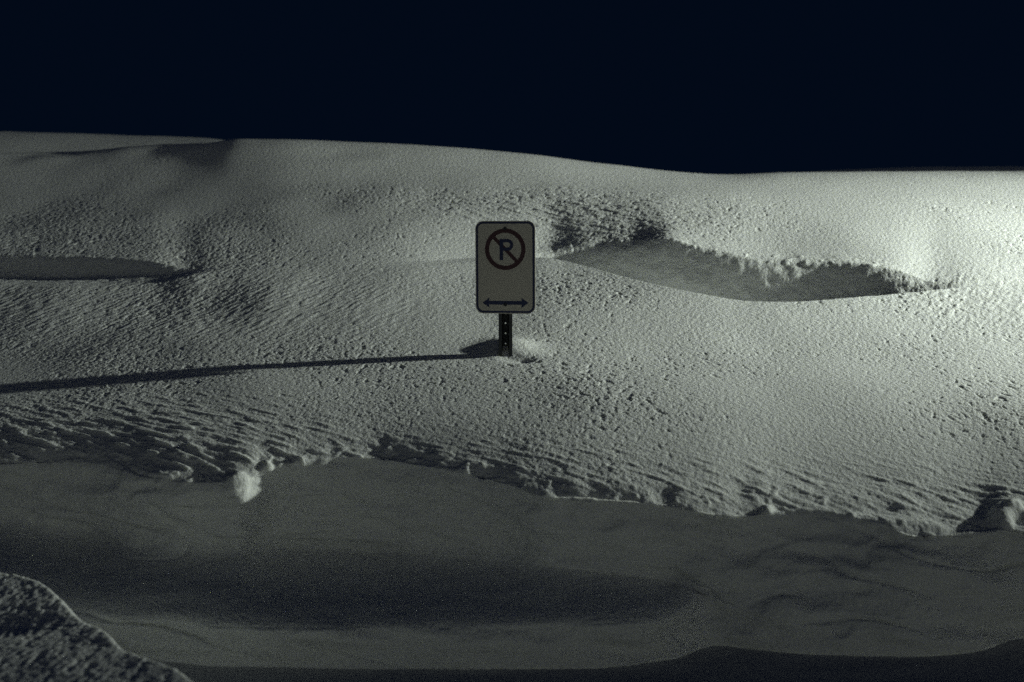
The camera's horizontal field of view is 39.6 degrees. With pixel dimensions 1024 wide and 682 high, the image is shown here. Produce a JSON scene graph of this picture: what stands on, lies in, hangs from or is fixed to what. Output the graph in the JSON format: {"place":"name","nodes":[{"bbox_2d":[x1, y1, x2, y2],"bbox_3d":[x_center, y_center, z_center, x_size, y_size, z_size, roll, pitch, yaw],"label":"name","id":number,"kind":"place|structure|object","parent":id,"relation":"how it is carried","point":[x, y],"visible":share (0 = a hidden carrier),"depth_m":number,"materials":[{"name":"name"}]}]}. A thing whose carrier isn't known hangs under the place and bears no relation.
{"place":"outdoors","nodes":[
{"label":"outdoors","id":0,"kind":"place"},
{"bbox_2d":[0,131,1023,669],"bbox_3d":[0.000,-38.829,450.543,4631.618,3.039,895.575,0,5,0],"label":"snow terrain","id":1,"kind":"structure","parent":0,"point":[284,403],"depth_m":6.29,"materials":[{"name":"white snow"}]},
{"bbox_2d":[475,221,535,355],"bbox_3d":[-0.023,0.233,7.057,0.301,1.653,0.092,1,5,15],"label":"parking sign","id":2,"kind":"object","parent":1,"relation":"on","point":[505,268],"visible":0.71,"depth_m":6.97,"materials":[{"name":"white metal"}]},
{"bbox_2d":[0,0,1023,173],"label":"sky","id":3,"kind":"structure","parent":0,"point":[689,86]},
{"bbox_2d":[154,638,1023,681],"bbox_3d":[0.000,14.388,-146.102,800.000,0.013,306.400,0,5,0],"label":"road","id":4,"kind":"structure","parent":0,"point":[1003,662],"depth_m":5.02,"materials":[{"name":"grey asphalt"}]},
{"bbox_2d":[0,572,191,681],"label":"snow mound","id":5,"kind":"object","parent":4,"relation":"on","point":[47,634],"visible":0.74,"depth_m":4.22,"materials":[{"name":"white snow"}]}
]}

